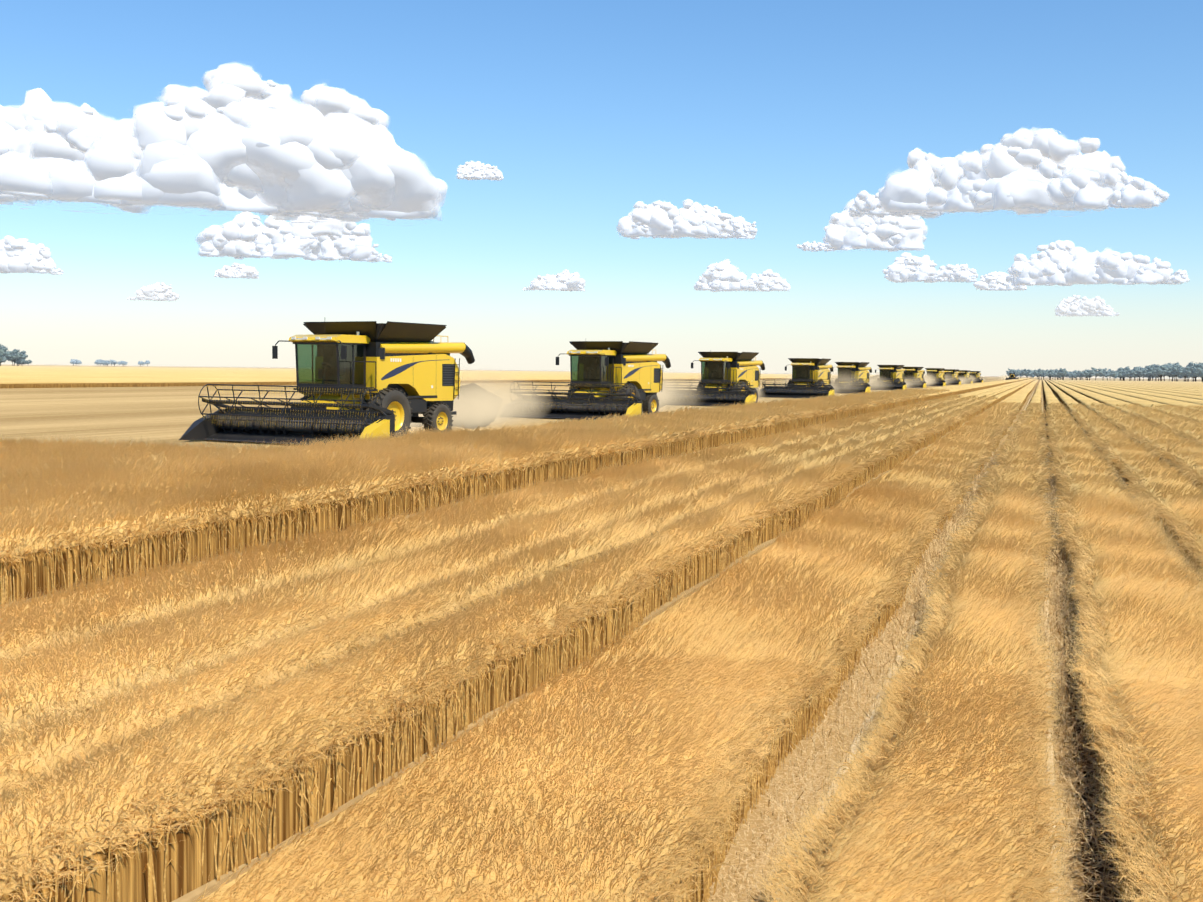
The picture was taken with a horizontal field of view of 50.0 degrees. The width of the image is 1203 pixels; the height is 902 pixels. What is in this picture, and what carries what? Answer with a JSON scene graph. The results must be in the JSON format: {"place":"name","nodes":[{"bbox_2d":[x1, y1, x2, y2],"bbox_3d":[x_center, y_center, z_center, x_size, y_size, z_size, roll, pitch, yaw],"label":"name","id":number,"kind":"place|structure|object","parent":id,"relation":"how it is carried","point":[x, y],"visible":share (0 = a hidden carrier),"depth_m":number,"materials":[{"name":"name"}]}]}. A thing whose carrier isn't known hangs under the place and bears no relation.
{"place":"outdoors","nodes":[
{"label":"outdoors","id":0,"kind":"place"},
{"bbox_2d":[0,235,63,274],"bbox_3d":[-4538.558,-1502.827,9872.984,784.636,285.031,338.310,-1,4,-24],"label":"cloud","id":1,"kind":"structure","parent":0,"point":[23,255],"depth_m":9825.22,"materials":[{"name":"white"}]},
{"bbox_2d":[127,282,179,301],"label":"cloud","id":2,"kind":"structure","parent":0,"point":[157,291],"depth_m":13794.60,"materials":[{"name":"white"}]},
{"bbox_2d":[0,61,447,225],"bbox_3d":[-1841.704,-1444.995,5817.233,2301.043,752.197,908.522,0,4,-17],"label":"cloud","id":3,"kind":"structure","parent":0,"point":[237,137],"depth_m":5574.06,"materials":[{"name":"white"}]},
{"bbox_2d":[213,263,258,278],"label":"cloud","id":4,"kind":"structure","parent":0,"point":[235,270],"depth_m":10134.17,"materials":[{"name":"white"}]},
{"bbox_2d":[195,211,391,262],"bbox_3d":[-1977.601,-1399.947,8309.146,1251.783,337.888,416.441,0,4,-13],"label":"cloud","id":5,"kind":"structure","parent":0,"point":[243,235],"depth_m":8195.25,"materials":[{"name":"white"}]},
{"bbox_2d":[409,367,550,433],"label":"dust cloud","id":6,"kind":"structure","parent":0,"point":[475,406],"depth_m":57.08,"materials":[{"name":"beige"}]},
{"bbox_2d":[456,161,503,180],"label":"cloud","id":7,"kind":"structure","parent":0,"point":[472,170],"depth_m":4713.64,"materials":[{"name":"white"}]},
{"bbox_2d":[522,269,585,291],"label":"cloud","id":8,"kind":"structure","parent":0,"point":[565,280],"depth_m":11205.60,"materials":[{"name":"white"}]},
{"bbox_2d":[0,364,1201,901],"bbox_3d":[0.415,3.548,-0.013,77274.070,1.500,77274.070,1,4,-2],"label":"ground","id":9,"kind":"structure","parent":0,"point":[142,414],"depth_m":58.17,"materials":[{"name":"beige soil"}]},
{"bbox_2d":[0,344,6,356],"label":"tree","id":10,"kind":"object","parent":9,"relation":"on","point":[2,350],"visible":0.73,"depth_m":1236.57,"materials":[{"name":"green plant"}]},
{"bbox_2d":[5,350,20,365],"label":"tree","id":11,"kind":"object","parent":9,"relation":"on","point":[14,355],"visible":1,"depth_m":1263.01,"materials":[{"name":"green plant"}]},
{"bbox_2d":[7,350,23,365],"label":"tree","id":12,"kind":"object","parent":9,"relation":"on","point":[22,354],"visible":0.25,"depth_m":1275.70,"materials":[{"name":"green plant"}]},
{"bbox_2d":[13,349,27,365],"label":"tree","id":13,"kind":"object","parent":9,"relation":"on","point":[25,356],"visible":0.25,"depth_m":1375.61,"materials":[{"name":"green plant"}]},
{"bbox_2d":[179,321,474,444],"bbox_3d":[-9.220,-2.712,49.556,8.540,4.740,10.751,3,4,29],"label":"combine","id":14,"kind":"object","parent":9,"relation":"on","point":[354,378],"visible":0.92,"depth_m":47.79,"materials":[{"name":"metal"}]},
{"bbox_2d":[500,341,670,419],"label":"combine","id":15,"kind":"object","parent":9,"relation":"on","point":[614,377],"visible":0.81,"depth_m":74.64,"materials":[{"name":"metal"}]},
{"bbox_2d":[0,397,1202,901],"bbox_3d":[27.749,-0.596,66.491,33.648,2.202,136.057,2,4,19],"label":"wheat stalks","id":16,"kind":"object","parent":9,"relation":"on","point":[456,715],"visible":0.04,"depth_m":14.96,"materials":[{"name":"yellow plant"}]},
{"bbox_2d":[0,366,1202,901],"bbox_3d":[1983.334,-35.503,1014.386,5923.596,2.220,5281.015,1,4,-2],"label":"wheat field","id":17,"kind":"structure","parent":9,"relation":"on","point":[184,876],"depth_m":15.24,"materials":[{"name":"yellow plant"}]},
{"bbox_2d":[662,350,764,405],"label":"combine","id":18,"kind":"object","parent":9,"relation":"on","point":[727,378],"visible":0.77,"depth_m":107.10,"materials":[{"name":"metal"}]},
{"bbox_2d":[758,358,834,397],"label":"combine","id":19,"kind":"object","parent":9,"relation":"on","point":[811,377],"visible":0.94,"depth_m":146.29,"materials":[{"name":"metal"}]},
{"bbox_2d":[830,361,871,393],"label":"combine","id":20,"kind":"object","parent":9,"relation":"on","point":[860,370],"visible":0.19,"depth_m":186.04,"materials":[{"name":"metal"}]},
{"bbox_2d":[869,365,906,389],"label":"combine","id":21,"kind":"object","parent":9,"relation":"on","point":[895,373],"visible":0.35,"depth_m":231.50,"materials":[{"name":"metal"}]},
{"bbox_2d":[902,367,925,387],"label":"combine","id":22,"kind":"object","parent":9,"relation":"on","point":[913,373],"visible":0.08,"depth_m":277.47,"materials":[{"name":"metal"}]},
{"bbox_2d":[925,368,945,385],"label":"combine","id":23,"kind":"object","parent":9,"relation":"on","point":[939,374],"visible":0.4,"depth_m":325.59,"materials":[{"name":"metal"}]},
{"bbox_2d":[943,369,960,384],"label":"combine","id":24,"kind":"object","parent":9,"relation":"on","point":[955,380],"visible":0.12,"depth_m":377.66,"materials":[{"name":"metal"}]},
{"bbox_2d":[703,448,1202,901],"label":"straw litter","id":25,"kind":"object","parent":9,"relation":"on","point":[933,557],"depth_m":15.14,"materials":[{"name":"beige plant"}]},
{"bbox_2d":[957,370,972,383],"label":"combine","id":26,"kind":"object","parent":9,"relation":"on","point":[965,373],"visible":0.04,"depth_m":436.40,"materials":[{"name":"metal"}]},
{"bbox_2d":[969,371,982,382],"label":"combine","id":27,"kind":"object","parent":9,"relation":"on","point":[976,374],"visible":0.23,"depth_m":502.08,"materials":[{"name":"metal"}]},
{"bbox_2d":[1005,373,1018,379],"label":"combine","id":28,"kind":"object","parent":9,"relation":"on","point":[1011,375],"visible":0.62,"depth_m":854.45,"materials":[{"name":"metal"}]},
{"bbox_2d":[1008,370,1017,375],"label":"tree","id":29,"kind":"object","parent":9,"relation":"on","point":[1014,371],"visible":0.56,"depth_m":1475.93,"materials":[{"name":"green plant"}]},
{"bbox_2d":[1021,369,1031,377],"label":"tree","id":30,"kind":"object","parent":9,"relation":"on","point":[1025,372],"visible":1,"depth_m":1488.55,"materials":[{"name":"green plant"}]},
{"bbox_2d":[1033,368,1042,376],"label":"tree","id":31,"kind":"object","parent":9,"relation":"on","point":[1037,373],"visible":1,"depth_m":1442.38,"materials":[{"name":"green plant"}]},
{"bbox_2d":[1041,370,1048,379],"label":"tree","id":32,"kind":"object","parent":9,"relation":"on","point":[1045,374],"visible":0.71,"depth_m":1447.41,"materials":[{"name":"green plant"}]},
{"bbox_2d":[1046,369,1053,379],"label":"tree","id":33,"kind":"object","parent":9,"relation":"on","point":[1050,372],"visible":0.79,"depth_m":1462.19,"materials":[{"name":"green plant"}]},
{"bbox_2d":[1057,368,1066,375],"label":"tree","id":34,"kind":"object","parent":9,"relation":"on","point":[1061,371],"visible":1,"depth_m":1422.49,"materials":[{"name":"green plant"}]},
{"bbox_2d":[1077,371,1085,379],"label":"tree","id":35,"kind":"object","parent":9,"relation":"on","point":[1081,374],"visible":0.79,"depth_m":1444.20,"materials":[{"name":"green plant"}]},
{"bbox_2d":[1084,369,1095,379],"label":"tree","id":36,"kind":"object","parent":9,"relation":"on","point":[1091,373],"visible":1,"depth_m":1414.38,"materials":[{"name":"green plant"}]},
{"bbox_2d":[1089,367,1102,379],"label":"tree","id":37,"kind":"object","parent":9,"relation":"on","point":[1099,372],"visible":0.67,"depth_m":1415.68,"materials":[{"name":"green plant"}]},
{"bbox_2d":[1099,371,1108,377],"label":"tree","id":38,"kind":"object","parent":9,"relation":"on","point":[1105,373],"visible":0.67,"depth_m":1427.88,"materials":[{"name":"green plant"}]},
{"bbox_2d":[1111,372,1117,377],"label":"tree","id":39,"kind":"object","parent":9,"relation":"on","point":[1114,375],"visible":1,"depth_m":1404.41,"materials":[{"name":"green plant"}]},
{"bbox_2d":[1114,370,1124,380],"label":"tree","id":40,"kind":"object","parent":9,"relation":"on","point":[1121,374],"visible":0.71,"depth_m":1407.55,"materials":[{"name":"green plant"}]},
{"bbox_2d":[1116,367,1129,380],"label":"tree","id":41,"kind":"object","parent":9,"relation":"on","point":[1120,369],"visible":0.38,"depth_m":1436.09,"materials":[{"name":"green plant"}]},
{"bbox_2d":[1123,368,1135,380],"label":"tree","id":42,"kind":"object","parent":9,"relation":"on","point":[1131,373],"visible":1,"depth_m":1402.48,"materials":[{"name":"green plant"}]},
{"bbox_2d":[1133,367,1146,380],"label":"tree","id":43,"kind":"object","parent":9,"relation":"on","point":[1143,370],"visible":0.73,"depth_m":1403.30,"materials":[{"name":"green plant"}]},
{"bbox_2d":[1144,367,1155,380],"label":"tree","id":44,"kind":"object","parent":9,"relation":"on","point":[1149,373],"visible":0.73,"depth_m":1402.44,"materials":[{"name":"green plant"}]},
{"bbox_2d":[1153,364,1168,380],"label":"tree","id":45,"kind":"object","parent":9,"relation":"on","point":[1162,370],"visible":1,"depth_m":1381.21,"materials":[{"name":"green plant"}]},
{"bbox_2d":[1164,366,1174,379],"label":"tree","id":46,"kind":"object","parent":9,"relation":"on","point":[1170,369],"visible":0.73,"depth_m":1388.16,"materials":[{"name":"green plant"}]},
{"bbox_2d":[1170,364,1181,376],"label":"tree","id":47,"kind":"object","parent":9,"relation":"on","point":[1175,369],"visible":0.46,"depth_m":1385.62,"materials":[{"name":"green plant"}]},
{"bbox_2d":[1178,366,1190,381],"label":"tree","id":48,"kind":"object","parent":9,"relation":"on","point":[1182,371],"visible":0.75,"depth_m":1375.81,"materials":[{"name":"green plant"}]},
{"bbox_2d":[1184,361,1202,381],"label":"tree","id":49,"kind":"object","parent":9,"relation":"on","point":[1196,365],"visible":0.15,"depth_m":1419.14,"materials":[{"name":"green plant"}]},
{"bbox_2d":[1187,366,1199,379],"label":"tree","id":50,"kind":"object","parent":9,"relation":"on","point":[1193,368],"visible":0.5,"depth_m":1367.99,"materials":[{"name":"green plant"}]},
{"bbox_2d":[1194,367,1202,377],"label":"tree","id":51,"kind":"object","parent":9,"relation":"on","point":[1198,371],"visible":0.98,"depth_m":1357.32,"materials":[{"name":"green plant"}]},
{"bbox_2d":[0,320,1202,378],"bbox_3d":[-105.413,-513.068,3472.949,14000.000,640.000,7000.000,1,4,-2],"label":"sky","id":52,"kind":"structure","parent":0,"point":[86,343],"depth_m":6711.15,"materials":[{"name":"white"}]},
{"bbox_2d":[642,367,704,412],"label":"cloud","id":53,"kind":"structure","parent":0,"point":[660,396],"depth_m":81.49,"materials":[{"name":"beige"}]},
{"bbox_2d":[616,199,757,239],"bbox_3d":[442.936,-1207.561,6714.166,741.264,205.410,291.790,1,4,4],"label":"cloud","id":54,"kind":"structure","parent":0,"point":[664,219],"depth_m":6627.67,"materials":[{"name":"white"}]},
{"bbox_2d":[683,375,763,400],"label":"cloud","id":55,"kind":"structure","parent":0,"point":[758,390],"depth_m":116.18,"materials":[{"name":"beige"}]},
{"bbox_2d":[693,259,790,291],"bbox_3d":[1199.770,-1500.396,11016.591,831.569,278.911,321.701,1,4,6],"label":"cloud","id":56,"kind":"structure","parent":0,"point":[724,275],"depth_m":10913.34,"materials":[{"name":"white"}]},
{"bbox_2d":[775,372,866,395],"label":"cloud","id":57,"kind":"structure","parent":0,"point":[830,383],"depth_m":158.57,"materials":[{"name":"beige"}]},
{"bbox_2d":[831,371,891,390],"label":"cloud","id":58,"kind":"structure","parent":0,"point":[875,382],"depth_m":194.15,"materials":[{"name":"beige"}]},
{"bbox_2d":[796,199,927,251],"bbox_3d":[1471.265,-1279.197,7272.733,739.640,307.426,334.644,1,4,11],"label":"cloud","id":59,"kind":"structure","parent":0,"point":[845,229],"depth_m":7155.17,"materials":[{"name":"white"}]},
{"bbox_2d":[869,371,921,387],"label":"cloud","id":60,"kind":"structure","parent":0,"point":[905,378],"depth_m":243.88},
{"bbox_2d":[771,392,1057,900],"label":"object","id":61,"kind":"structure","parent":0,"point":[867,720],"depth_m":15.22,"materials":[{"name":"beige plant"}]},
{"bbox_2d":[882,252,978,282],"bbox_3d":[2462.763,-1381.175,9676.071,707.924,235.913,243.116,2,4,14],"label":"cloud","id":62,"kind":"structure","parent":0,"point":[906,267],"depth_m":9614.33,"materials":[{"name":"white"}]},
{"bbox_2d":[922,371,940,385],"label":"cloud","id":63,"kind":"structure","parent":0,"point":[927,379],"depth_m":287.99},
{"bbox_2d":[944,373,954,383],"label":"cloud","id":64,"kind":"structure","parent":0,"point":[946,380],"depth_m":335.66,"materials":[{"name":"beige"}]},
{"bbox_2d":[958,376,972,383],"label":"cloud","id":65,"kind":"structure","parent":0,"point":[962,381],"depth_m":388.53,"materials":[{"name":"beige"}]},
{"bbox_2d":[973,271,1026,290],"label":"cloud","id":66,"kind":"structure","parent":0,"point":[995,281],"depth_m":10484.18,"materials":[{"name":"white"}]},
{"bbox_2d":[849,127,1169,218],"bbox_3d":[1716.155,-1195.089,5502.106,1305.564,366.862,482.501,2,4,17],"label":"cloud","id":67,"kind":"structure","parent":0,"point":[1021,171],"depth_m":5343.59,"materials":[{"name":"white"}]},
{"bbox_2d":[1055,295,1118,316],"bbox_3d":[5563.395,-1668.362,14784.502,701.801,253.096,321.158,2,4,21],"label":"cloud","id":68,"kind":"structure","parent":0,"point":[1079,307],"depth_m":14707.79,"materials":[{"name":"white"}]},
{"bbox_2d":[1006,240,1189,286],"bbox_3d":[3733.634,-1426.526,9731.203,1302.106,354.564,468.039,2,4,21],"label":"cloud","id":69,"kind":"structure","parent":0,"point":[1063,263],"depth_m":9649.89,"materials":[{"name":"white"}]},
{"bbox_2d":[1042,382,1198,901],"bbox_3d":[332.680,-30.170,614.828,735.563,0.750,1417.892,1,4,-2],"label":"furrow soil","id":70,"kind":"structure","parent":0,"point":[1115,894],"depth_m":12.67,"materials":[{"name":"brown soil"}]}
]}

